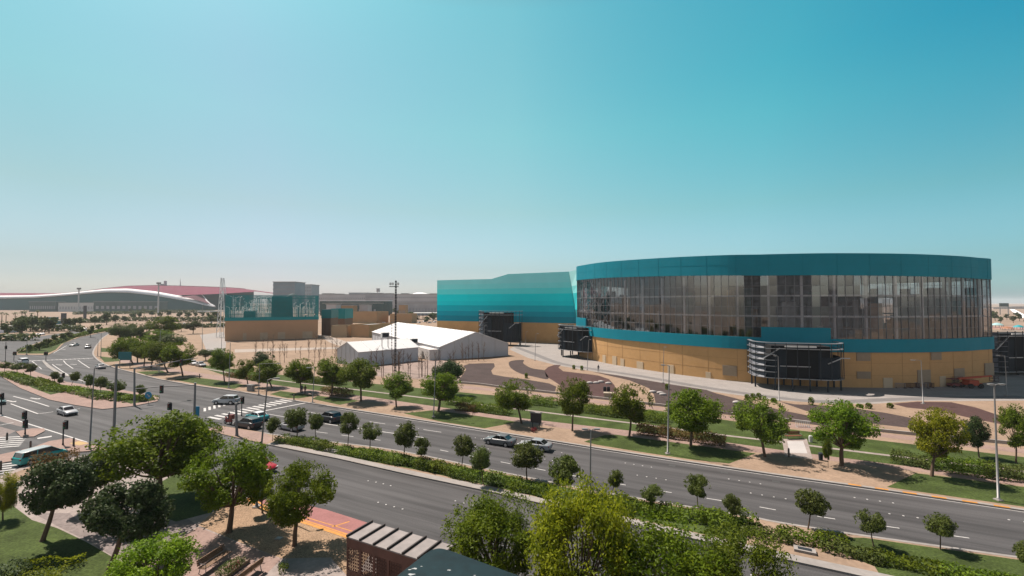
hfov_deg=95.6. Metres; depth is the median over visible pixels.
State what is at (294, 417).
median tree
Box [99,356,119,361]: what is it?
lawn
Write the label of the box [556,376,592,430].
verge tree
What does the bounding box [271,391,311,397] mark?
lawn
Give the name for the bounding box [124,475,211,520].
lawn
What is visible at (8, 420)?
pavement
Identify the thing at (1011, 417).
verge tree
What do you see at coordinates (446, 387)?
verge tree
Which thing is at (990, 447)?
path
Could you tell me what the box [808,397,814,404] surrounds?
shrub
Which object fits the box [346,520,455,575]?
pergola
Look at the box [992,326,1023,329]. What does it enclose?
paving
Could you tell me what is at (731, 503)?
median tree
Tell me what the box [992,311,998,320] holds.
tree
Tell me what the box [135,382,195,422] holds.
signal mast
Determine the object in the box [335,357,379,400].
verge tree
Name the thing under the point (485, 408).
hedge
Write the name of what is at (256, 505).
street lamp
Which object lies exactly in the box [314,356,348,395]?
verge tree
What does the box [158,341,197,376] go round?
slanting tree
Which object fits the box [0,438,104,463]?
pavement
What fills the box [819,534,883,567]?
hedge
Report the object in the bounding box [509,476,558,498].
hedge
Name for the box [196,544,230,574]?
bench
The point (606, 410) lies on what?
hedge
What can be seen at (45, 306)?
shed
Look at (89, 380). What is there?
island tree
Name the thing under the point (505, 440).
car
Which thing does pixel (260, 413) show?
car
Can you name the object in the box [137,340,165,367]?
slanting tree
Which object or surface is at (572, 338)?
stair tower
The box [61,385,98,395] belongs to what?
hedge
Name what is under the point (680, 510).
hedge
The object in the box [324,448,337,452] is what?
drain box
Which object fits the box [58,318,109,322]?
hedge
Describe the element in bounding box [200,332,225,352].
pavement
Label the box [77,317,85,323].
tree
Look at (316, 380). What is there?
hedge
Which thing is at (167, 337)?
roadside tree
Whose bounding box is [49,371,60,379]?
island tree
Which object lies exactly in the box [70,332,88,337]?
hedge
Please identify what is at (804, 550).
drain box
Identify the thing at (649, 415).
hedge
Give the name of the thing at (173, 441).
garden tree
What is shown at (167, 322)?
roadside tree
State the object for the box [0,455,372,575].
verge
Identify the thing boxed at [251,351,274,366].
verge tree
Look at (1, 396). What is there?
traffic light
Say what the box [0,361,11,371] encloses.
island tree
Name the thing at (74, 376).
island tree
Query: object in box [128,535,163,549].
lawn
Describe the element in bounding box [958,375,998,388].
boom lift
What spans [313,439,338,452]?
hedge
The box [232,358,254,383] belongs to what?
verge tree
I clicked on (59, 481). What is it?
garden tree
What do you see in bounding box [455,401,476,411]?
hedge
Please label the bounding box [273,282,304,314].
hotel block
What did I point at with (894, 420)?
planting bed
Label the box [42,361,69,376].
island
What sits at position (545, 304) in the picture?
striped hall
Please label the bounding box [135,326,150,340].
roadside tree
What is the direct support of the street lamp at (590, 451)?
on the lawn at (477, 480)
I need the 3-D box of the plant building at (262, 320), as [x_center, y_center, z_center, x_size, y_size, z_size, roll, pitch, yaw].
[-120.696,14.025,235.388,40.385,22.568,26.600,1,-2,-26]
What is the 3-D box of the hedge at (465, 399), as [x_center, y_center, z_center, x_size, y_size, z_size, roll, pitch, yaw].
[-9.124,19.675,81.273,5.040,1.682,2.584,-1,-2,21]
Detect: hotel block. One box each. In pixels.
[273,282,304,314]
[305,284,319,311]
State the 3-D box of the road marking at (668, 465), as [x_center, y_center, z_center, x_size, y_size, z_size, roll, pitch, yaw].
[-17.221,20.093,67.333,97.313,0.004,7.516,-1,-2,21]
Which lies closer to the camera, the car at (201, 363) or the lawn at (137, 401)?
the lawn at (137, 401)
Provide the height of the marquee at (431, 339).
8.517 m
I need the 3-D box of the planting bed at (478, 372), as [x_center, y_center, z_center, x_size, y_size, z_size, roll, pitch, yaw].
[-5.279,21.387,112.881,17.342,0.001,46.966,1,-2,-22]
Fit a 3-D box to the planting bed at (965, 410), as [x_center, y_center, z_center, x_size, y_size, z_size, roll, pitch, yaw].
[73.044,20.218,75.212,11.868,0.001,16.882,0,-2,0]
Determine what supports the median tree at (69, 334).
on the median at (49, 353)
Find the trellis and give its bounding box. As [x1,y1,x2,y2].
[796,421,809,427]
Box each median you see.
[12,331,104,354]
[216,426,1017,575]
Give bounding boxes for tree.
[0,322,13,332]
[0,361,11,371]
[0,470,21,519]
[8,362,25,369]
[12,318,29,333]
[13,458,101,541]
[22,363,37,375]
[25,344,32,352]
[27,316,38,330]
[34,340,45,349]
[38,320,45,331]
[43,318,57,332]
[43,338,52,344]
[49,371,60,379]
[51,334,58,340]
[57,333,66,338]
[57,377,62,382]
[61,318,72,324]
[65,331,73,336]
[68,371,81,385]
[71,318,77,324]
[73,452,120,503]
[75,326,84,331]
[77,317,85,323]
[77,476,175,570]
[82,374,95,385]
[84,409,223,503]
[87,325,94,336]
[90,315,100,322]
[94,376,109,391]
[100,313,111,324]
[103,529,202,575]
[105,323,137,340]
[106,336,139,363]
[106,379,126,391]
[110,315,118,322]
[121,336,149,362]
[127,323,142,335]
[129,338,156,365]
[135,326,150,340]
[136,384,147,400]
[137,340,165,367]
[142,341,176,372]
[143,329,174,340]
[145,315,182,334]
[157,333,187,345]
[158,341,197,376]
[169,416,225,493]
[177,436,278,533]
[183,321,201,333]
[197,349,212,360]
[206,315,215,322]
[207,347,235,381]
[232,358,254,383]
[246,359,283,387]
[248,470,275,512]
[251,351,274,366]
[262,457,337,546]
[265,416,281,440]
[283,358,314,391]
[283,407,310,436]
[306,412,323,436]
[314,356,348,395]
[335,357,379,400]
[338,411,359,444]
[358,422,382,447]
[380,370,413,406]
[393,420,419,459]
[414,436,430,456]
[419,371,462,411]
[428,312,436,318]
[431,359,464,378]
[440,485,541,575]
[451,434,475,465]
[469,445,490,483]
[492,377,535,423]
[510,440,544,479]
[520,469,641,575]
[547,453,580,494]
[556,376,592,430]
[586,504,730,575]
[607,469,623,493]
[608,382,653,436]
[640,483,665,502]
[663,387,729,445]
[683,473,711,507]
[691,517,798,575]
[721,493,742,515]
[730,395,793,456]
[794,488,831,528]
[806,398,883,465]
[853,508,886,545]
[907,406,971,476]
[922,512,958,549]
[959,415,992,457]
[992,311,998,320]
[993,403,1023,462]
[1009,316,1017,322]
[1011,540,1023,562]
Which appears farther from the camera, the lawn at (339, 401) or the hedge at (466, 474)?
the lawn at (339, 401)
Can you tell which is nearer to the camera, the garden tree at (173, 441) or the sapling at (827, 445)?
the garden tree at (173, 441)
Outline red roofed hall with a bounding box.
[0,279,272,309]
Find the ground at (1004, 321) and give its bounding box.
[0,303,1023,340]
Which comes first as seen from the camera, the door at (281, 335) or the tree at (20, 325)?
the door at (281, 335)
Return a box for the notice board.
[530,411,541,427]
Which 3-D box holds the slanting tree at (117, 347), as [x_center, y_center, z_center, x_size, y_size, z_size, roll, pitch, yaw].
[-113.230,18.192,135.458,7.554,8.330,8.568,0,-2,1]
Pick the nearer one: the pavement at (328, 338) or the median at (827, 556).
the median at (827, 556)
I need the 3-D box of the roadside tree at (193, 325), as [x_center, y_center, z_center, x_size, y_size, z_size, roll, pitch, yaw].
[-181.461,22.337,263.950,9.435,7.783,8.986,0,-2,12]
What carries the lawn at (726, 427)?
on the verge at (869, 475)
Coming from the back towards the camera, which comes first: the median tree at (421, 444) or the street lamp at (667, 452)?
the street lamp at (667, 452)
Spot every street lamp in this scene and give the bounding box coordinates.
[86,366,110,449]
[202,307,202,339]
[228,342,230,387]
[252,377,279,507]
[257,363,280,394]
[306,367,314,402]
[432,349,441,416]
[582,428,599,499]
[661,364,669,453]
[773,355,780,400]
[913,360,925,403]
[987,383,1005,500]
[996,355,1009,395]
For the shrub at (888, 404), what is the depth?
78.36 m
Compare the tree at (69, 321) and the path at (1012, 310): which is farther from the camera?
the path at (1012, 310)
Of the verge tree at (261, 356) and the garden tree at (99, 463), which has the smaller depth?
the garden tree at (99, 463)
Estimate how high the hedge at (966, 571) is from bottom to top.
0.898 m
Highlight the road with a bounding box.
[0,330,1023,575]
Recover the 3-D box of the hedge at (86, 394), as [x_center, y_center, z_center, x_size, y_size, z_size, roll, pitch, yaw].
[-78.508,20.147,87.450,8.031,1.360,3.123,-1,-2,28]
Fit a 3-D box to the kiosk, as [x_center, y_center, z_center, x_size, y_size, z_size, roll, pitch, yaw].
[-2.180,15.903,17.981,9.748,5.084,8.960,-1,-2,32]
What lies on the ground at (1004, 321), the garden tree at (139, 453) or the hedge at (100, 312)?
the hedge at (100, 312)
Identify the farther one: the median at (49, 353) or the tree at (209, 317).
the tree at (209, 317)
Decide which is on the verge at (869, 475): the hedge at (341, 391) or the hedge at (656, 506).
the hedge at (341, 391)
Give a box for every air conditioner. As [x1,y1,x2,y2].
[381,332,389,348]
[410,338,417,342]
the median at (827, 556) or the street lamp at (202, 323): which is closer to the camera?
the median at (827, 556)
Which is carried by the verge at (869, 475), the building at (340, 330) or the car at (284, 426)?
the building at (340, 330)
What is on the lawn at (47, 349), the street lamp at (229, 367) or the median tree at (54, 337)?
the median tree at (54, 337)
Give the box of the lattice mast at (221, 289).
[197,278,225,336]
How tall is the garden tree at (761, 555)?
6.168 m
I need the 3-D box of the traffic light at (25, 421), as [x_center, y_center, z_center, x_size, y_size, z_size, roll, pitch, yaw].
[-66.148,18.268,62.902,0.670,3.143,0.530,0,-2,0]
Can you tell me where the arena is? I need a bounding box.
[576,253,994,387]
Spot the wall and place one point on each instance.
(810, 422)
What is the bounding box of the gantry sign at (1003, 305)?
[999,303,1008,314]
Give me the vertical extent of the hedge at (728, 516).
1.587 m
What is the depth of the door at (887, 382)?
97.11 m
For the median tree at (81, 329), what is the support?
on the median at (49, 353)
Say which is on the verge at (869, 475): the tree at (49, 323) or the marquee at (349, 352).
the marquee at (349, 352)
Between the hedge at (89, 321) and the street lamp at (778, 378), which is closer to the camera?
the street lamp at (778, 378)
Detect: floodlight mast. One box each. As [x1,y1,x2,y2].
[77,288,80,313]
[156,282,160,315]
[389,281,398,370]
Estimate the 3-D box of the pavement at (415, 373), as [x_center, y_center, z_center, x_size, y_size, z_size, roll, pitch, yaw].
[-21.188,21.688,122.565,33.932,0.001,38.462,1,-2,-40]
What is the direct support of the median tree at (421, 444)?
on the lawn at (477, 480)
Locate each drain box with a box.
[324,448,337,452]
[793,544,816,555]
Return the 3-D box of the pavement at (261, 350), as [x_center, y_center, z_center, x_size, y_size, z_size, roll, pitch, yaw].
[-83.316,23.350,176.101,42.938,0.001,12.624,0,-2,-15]
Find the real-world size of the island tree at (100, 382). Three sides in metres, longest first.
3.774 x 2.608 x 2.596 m
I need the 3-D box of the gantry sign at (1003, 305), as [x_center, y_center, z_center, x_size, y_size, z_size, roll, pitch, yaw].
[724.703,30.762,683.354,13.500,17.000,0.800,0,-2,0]
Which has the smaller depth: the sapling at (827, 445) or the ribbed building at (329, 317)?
the sapling at (827, 445)
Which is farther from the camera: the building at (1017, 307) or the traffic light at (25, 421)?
the building at (1017, 307)
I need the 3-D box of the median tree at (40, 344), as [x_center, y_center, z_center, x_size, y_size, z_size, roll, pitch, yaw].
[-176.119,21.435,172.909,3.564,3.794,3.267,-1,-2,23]
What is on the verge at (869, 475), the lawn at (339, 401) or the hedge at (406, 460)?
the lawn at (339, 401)
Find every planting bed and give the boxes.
[459,363,555,390]
[509,360,548,378]
[545,365,615,396]
[595,372,814,420]
[782,402,913,427]
[895,402,1000,423]
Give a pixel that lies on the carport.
(423, 314)
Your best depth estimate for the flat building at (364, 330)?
238.10 m
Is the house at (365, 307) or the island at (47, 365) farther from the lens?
the house at (365, 307)
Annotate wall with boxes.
[457,381,1007,443]
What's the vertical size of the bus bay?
0.001 m
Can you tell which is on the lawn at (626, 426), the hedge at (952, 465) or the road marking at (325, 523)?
the hedge at (952, 465)
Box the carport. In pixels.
[415,312,436,318]
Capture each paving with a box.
[10,465,41,479]
[144,527,280,575]
[209,427,271,442]
[782,439,812,458]
[787,441,806,452]
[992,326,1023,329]
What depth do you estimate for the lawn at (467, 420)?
70.85 m
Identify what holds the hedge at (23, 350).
on the lawn at (47, 349)
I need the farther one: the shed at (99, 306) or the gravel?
the shed at (99, 306)
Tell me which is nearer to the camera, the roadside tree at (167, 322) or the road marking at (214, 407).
the road marking at (214, 407)
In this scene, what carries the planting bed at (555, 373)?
on the verge at (869, 475)
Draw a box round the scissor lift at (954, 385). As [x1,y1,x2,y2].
[947,376,962,387]
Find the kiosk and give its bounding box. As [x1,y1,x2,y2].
[398,548,517,575]
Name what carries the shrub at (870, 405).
on the verge at (869, 475)
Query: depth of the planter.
30.97 m
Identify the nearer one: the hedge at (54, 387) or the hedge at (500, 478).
the hedge at (500, 478)
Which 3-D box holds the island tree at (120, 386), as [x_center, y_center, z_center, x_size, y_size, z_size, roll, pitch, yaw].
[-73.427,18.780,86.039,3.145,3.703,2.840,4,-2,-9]
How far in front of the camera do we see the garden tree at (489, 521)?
27.57 m
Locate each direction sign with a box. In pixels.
[118,352,131,367]
[145,392,151,403]
[196,406,199,416]
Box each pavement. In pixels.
[0,416,22,425]
[0,427,14,436]
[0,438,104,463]
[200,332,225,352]
[235,347,337,352]
[319,334,345,345]
[365,360,462,380]
[510,343,1023,403]
[514,347,1023,402]
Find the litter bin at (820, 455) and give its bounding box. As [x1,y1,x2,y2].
[818,452,822,460]
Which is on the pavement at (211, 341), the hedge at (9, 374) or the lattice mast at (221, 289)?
the lattice mast at (221, 289)
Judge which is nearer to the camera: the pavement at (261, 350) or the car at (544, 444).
the car at (544, 444)
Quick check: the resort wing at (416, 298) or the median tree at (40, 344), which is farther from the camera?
the resort wing at (416, 298)
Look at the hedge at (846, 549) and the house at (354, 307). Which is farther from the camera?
the house at (354, 307)
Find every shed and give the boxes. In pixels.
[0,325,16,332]
[28,301,65,311]
[58,303,93,311]
[93,301,167,311]
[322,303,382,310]
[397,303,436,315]
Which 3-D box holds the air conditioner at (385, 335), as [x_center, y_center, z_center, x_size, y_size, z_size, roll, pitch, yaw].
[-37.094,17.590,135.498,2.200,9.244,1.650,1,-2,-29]
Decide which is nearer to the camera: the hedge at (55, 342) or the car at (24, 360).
the car at (24, 360)
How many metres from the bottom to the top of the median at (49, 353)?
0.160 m
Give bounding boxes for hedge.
[0,332,40,340]
[0,370,29,379]
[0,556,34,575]
[1,552,87,575]
[10,375,38,384]
[16,344,50,351]
[25,376,59,387]
[26,324,85,331]
[28,447,79,470]
[38,384,75,392]
[49,337,69,346]
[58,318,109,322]
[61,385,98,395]
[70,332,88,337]
[72,310,138,314]
[79,390,111,399]
[81,327,109,332]
[95,391,140,402]
[105,316,162,321]
[127,394,159,400]
[132,309,214,313]
[157,316,224,321]
[200,323,224,327]
[224,372,270,380]
[273,432,322,448]
[293,375,346,385]
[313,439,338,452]
[320,385,353,397]
[333,444,375,459]
[361,447,404,465]
[393,453,423,468]
[413,455,441,473]
[427,458,460,477]
[445,395,474,404]
[447,465,483,483]
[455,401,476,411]
[468,401,512,415]
[481,469,521,489]
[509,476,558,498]
[529,394,557,407]
[583,402,618,417]
[587,488,626,509]
[610,492,654,516]
[612,409,669,424]
[636,421,671,437]
[643,501,668,519]
[659,501,706,524]
[665,427,726,446]
[697,508,723,526]
[698,505,760,534]
[739,519,792,545]
[776,524,827,548]
[816,527,850,550]
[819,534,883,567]
[868,548,949,575]
[889,448,932,469]
[926,454,995,478]
[933,560,1018,575]
[977,460,1023,482]
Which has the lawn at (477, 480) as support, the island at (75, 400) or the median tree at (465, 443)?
the median tree at (465, 443)
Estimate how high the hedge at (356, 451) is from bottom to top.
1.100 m
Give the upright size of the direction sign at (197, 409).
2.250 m
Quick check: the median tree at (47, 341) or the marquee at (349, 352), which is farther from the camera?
the median tree at (47, 341)
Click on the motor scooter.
(231, 417)
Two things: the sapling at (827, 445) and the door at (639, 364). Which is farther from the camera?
the door at (639, 364)
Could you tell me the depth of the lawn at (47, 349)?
172.51 m
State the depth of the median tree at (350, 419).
57.05 m
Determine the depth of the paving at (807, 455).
55.63 m
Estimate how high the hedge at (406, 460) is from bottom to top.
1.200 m
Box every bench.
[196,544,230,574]
[237,556,263,575]
[784,431,801,438]
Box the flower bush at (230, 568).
[215,556,245,575]
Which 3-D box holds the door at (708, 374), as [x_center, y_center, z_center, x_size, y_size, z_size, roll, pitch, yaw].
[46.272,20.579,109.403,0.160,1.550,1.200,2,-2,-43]
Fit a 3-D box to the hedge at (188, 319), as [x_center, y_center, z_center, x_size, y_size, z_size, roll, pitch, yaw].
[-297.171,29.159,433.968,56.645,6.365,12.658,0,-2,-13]
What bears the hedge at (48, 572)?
on the lawn at (20, 533)
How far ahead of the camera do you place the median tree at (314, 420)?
59.89 m
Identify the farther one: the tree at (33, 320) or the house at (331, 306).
the house at (331, 306)
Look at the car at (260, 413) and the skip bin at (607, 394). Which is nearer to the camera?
the car at (260, 413)
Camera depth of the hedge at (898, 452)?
50.90 m
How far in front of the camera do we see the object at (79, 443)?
58.81 m
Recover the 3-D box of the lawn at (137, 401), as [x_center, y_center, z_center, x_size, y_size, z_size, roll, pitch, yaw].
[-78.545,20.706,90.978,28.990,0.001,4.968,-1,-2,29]
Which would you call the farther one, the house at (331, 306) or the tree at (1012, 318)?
the house at (331, 306)
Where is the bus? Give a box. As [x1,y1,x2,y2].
[11,445,67,464]
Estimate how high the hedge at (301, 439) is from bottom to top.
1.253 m
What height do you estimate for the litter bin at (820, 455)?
0.860 m
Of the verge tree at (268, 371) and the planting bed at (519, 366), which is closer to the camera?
the verge tree at (268, 371)
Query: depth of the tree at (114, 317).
401.78 m
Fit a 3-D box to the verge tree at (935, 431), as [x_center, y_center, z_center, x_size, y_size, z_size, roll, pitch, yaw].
[43.818,15.892,47.826,4.933,7.353,4.849,12,-2,-36]
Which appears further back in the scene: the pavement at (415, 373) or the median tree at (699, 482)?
the pavement at (415, 373)
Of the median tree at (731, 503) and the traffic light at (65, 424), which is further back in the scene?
the traffic light at (65, 424)
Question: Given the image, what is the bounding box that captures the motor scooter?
[224,414,234,423]
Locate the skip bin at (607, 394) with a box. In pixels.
[604,392,613,397]
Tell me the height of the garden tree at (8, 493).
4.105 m
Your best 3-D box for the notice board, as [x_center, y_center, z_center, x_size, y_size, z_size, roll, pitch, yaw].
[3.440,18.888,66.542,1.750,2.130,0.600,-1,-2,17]
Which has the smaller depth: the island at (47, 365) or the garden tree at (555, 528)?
the garden tree at (555, 528)
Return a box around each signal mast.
[112,364,117,436]
[133,358,195,405]
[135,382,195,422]
[235,403,238,435]
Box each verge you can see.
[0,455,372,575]
[94,322,1023,511]
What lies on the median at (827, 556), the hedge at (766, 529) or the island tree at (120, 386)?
the hedge at (766, 529)
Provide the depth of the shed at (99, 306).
899.12 m
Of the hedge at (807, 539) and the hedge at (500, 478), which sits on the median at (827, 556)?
the hedge at (807, 539)
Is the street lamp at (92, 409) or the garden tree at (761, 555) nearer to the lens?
the garden tree at (761, 555)
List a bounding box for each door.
[260,332,267,339]
[278,332,284,338]
[302,331,311,337]
[602,355,605,362]
[612,356,616,364]
[637,361,642,368]
[667,364,673,373]
[706,372,710,378]
[883,378,892,387]
[939,376,945,386]
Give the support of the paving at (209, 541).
on the verge at (326, 566)
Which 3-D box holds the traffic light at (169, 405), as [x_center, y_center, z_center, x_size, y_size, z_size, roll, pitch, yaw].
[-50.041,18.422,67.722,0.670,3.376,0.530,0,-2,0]
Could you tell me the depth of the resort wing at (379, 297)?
859.75 m
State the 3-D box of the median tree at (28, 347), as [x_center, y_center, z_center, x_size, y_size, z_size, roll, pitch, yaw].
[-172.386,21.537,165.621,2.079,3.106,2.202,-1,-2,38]
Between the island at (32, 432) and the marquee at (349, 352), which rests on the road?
the island at (32, 432)
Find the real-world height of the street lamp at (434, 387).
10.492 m
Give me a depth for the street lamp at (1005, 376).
89.05 m
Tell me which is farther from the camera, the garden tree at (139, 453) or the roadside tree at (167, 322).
the roadside tree at (167, 322)
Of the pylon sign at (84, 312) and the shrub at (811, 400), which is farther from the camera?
the pylon sign at (84, 312)
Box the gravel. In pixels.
[199,502,368,573]
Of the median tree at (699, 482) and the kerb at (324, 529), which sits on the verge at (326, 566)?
the kerb at (324, 529)
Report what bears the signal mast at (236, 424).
on the paving at (253, 435)
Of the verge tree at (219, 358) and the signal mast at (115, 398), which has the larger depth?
the verge tree at (219, 358)
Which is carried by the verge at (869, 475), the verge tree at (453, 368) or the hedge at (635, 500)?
the verge tree at (453, 368)
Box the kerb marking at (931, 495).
[848,483,1009,507]
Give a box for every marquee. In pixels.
[337,338,418,365]
[372,322,508,359]
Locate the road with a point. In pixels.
(422, 508)
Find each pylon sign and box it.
[61,313,66,323]
[83,306,86,318]
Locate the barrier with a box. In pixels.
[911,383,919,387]
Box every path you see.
[38,513,197,559]
[120,360,1023,485]
[203,368,1022,470]
[458,385,1023,452]
[1010,309,1023,317]
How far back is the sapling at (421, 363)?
111.10 m
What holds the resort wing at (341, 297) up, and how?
on the ground at (1004, 321)
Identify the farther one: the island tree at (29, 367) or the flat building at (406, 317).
the flat building at (406, 317)
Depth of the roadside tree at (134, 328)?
212.79 m
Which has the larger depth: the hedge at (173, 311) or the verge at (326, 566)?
the hedge at (173, 311)
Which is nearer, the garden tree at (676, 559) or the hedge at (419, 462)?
the garden tree at (676, 559)
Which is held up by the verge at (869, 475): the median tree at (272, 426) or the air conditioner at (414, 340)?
the air conditioner at (414, 340)
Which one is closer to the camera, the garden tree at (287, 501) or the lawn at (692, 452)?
the garden tree at (287, 501)
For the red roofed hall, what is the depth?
1088.87 m
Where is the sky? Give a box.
[0,0,1023,302]
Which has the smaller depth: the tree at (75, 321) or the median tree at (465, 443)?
the median tree at (465, 443)
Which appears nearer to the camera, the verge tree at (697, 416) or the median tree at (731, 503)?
the median tree at (731, 503)
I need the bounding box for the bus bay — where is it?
[259,500,366,534]
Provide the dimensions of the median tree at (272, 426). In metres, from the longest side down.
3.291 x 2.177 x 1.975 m
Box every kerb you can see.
[92,333,1023,509]
[249,498,346,537]
[265,432,1017,557]
[269,442,891,575]
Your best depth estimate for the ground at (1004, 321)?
594.62 m
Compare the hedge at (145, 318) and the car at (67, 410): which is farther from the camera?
the hedge at (145, 318)
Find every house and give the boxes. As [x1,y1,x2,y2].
[325,304,341,308]
[341,305,357,310]
[359,304,372,310]
[398,304,408,312]
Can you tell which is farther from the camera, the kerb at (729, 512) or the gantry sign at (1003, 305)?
the gantry sign at (1003, 305)
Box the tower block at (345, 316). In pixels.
[336,308,352,324]
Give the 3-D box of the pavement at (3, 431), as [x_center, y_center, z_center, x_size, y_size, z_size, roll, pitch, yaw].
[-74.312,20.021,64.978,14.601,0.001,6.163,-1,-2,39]
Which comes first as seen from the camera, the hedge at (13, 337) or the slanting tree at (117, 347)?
the slanting tree at (117, 347)
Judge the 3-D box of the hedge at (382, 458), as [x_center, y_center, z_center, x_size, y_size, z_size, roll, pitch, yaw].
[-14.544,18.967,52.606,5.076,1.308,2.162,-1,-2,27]
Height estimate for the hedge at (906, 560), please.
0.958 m
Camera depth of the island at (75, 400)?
87.28 m
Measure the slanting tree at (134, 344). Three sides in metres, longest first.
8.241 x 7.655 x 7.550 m
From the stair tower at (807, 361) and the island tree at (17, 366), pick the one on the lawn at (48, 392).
the island tree at (17, 366)
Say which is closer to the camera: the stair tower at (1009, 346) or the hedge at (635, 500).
the hedge at (635, 500)
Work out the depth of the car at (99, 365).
125.55 m
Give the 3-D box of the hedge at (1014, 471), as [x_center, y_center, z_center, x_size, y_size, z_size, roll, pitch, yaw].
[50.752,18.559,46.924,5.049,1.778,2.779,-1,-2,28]
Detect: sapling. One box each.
[419,353,425,376]
[821,438,832,467]
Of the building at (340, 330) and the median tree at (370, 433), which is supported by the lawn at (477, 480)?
the median tree at (370, 433)
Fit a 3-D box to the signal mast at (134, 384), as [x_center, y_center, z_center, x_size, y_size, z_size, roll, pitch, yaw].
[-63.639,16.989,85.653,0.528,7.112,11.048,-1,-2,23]
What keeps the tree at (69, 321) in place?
on the ground at (1004, 321)
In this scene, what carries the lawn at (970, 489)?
on the verge at (869, 475)
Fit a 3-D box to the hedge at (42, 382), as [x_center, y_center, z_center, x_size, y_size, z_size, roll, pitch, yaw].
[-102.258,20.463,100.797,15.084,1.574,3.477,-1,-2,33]
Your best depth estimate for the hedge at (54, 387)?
93.90 m
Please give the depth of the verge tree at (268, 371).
96.65 m
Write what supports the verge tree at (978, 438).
on the verge at (869, 475)
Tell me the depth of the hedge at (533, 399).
80.45 m
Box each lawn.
[0,506,116,575]
[12,375,67,394]
[17,338,73,353]
[88,390,154,403]
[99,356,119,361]
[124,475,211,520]
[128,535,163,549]
[139,371,165,374]
[176,377,242,388]
[203,365,1023,468]
[207,369,1023,479]
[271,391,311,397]
[275,439,747,543]
[313,396,358,404]
[404,410,514,427]
[584,435,754,462]
[833,538,1023,575]
[888,473,1023,506]
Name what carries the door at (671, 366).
in the arena
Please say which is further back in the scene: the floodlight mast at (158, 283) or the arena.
the floodlight mast at (158, 283)
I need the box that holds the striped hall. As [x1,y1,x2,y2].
[437,270,607,343]
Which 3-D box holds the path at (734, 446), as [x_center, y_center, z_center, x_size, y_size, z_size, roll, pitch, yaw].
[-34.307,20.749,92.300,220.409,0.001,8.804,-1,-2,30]
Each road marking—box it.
[0,347,1023,575]
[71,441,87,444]
[150,398,779,482]
[258,501,350,533]
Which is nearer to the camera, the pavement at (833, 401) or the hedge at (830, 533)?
the hedge at (830, 533)
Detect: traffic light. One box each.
[0,393,3,413]
[22,411,27,433]
[62,420,68,444]
[167,402,171,416]
[240,396,243,415]
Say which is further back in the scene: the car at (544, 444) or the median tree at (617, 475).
the car at (544, 444)
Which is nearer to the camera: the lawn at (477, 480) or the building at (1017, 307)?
the lawn at (477, 480)
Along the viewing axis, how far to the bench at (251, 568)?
30.10 m
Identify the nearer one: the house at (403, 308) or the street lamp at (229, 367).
the street lamp at (229, 367)
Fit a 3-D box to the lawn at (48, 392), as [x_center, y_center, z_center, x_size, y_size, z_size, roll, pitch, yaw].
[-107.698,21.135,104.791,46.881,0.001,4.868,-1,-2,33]
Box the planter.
[212,558,249,575]
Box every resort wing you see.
[319,294,364,311]
[365,294,393,311]
[393,294,436,312]
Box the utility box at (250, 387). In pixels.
[247,384,254,390]
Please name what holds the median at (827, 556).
on the road
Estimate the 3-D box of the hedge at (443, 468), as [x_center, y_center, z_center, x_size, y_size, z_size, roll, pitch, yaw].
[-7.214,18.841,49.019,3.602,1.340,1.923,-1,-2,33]
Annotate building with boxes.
[224,294,318,340]
[321,309,337,334]
[331,325,350,336]
[351,323,391,337]
[353,311,388,322]
[390,313,416,322]
[983,307,1012,308]
[1009,306,1023,308]
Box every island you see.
[0,362,158,409]
[16,428,44,437]
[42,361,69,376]
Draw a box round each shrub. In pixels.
[277,560,288,574]
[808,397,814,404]
[865,402,872,408]
[886,402,893,408]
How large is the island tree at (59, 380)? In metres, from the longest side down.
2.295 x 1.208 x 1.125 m
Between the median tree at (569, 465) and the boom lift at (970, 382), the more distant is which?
the boom lift at (970, 382)
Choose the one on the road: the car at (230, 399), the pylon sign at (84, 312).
the car at (230, 399)
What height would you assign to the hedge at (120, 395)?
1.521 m
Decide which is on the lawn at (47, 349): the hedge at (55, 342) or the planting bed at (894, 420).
the hedge at (55, 342)
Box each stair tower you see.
[479,311,522,344]
[557,324,604,359]
[747,339,849,392]
[982,330,1023,374]
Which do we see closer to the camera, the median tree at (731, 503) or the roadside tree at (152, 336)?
the median tree at (731, 503)
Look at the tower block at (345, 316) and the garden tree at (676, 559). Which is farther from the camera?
the tower block at (345, 316)
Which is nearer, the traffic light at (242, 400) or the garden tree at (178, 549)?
the garden tree at (178, 549)
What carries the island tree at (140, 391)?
on the lawn at (137, 401)
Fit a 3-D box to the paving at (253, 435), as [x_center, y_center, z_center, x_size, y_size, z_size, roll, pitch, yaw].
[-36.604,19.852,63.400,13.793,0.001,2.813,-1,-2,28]
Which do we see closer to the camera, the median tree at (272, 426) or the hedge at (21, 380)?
the median tree at (272, 426)
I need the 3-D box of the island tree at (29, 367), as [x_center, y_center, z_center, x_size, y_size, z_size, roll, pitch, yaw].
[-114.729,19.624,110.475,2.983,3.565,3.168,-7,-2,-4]
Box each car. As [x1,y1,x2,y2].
[17,358,28,362]
[56,405,77,415]
[95,364,105,368]
[195,361,205,366]
[212,394,240,404]
[233,416,262,429]
[245,410,269,419]
[266,461,277,470]
[278,422,304,431]
[321,410,341,423]
[483,433,516,447]
[517,437,552,451]

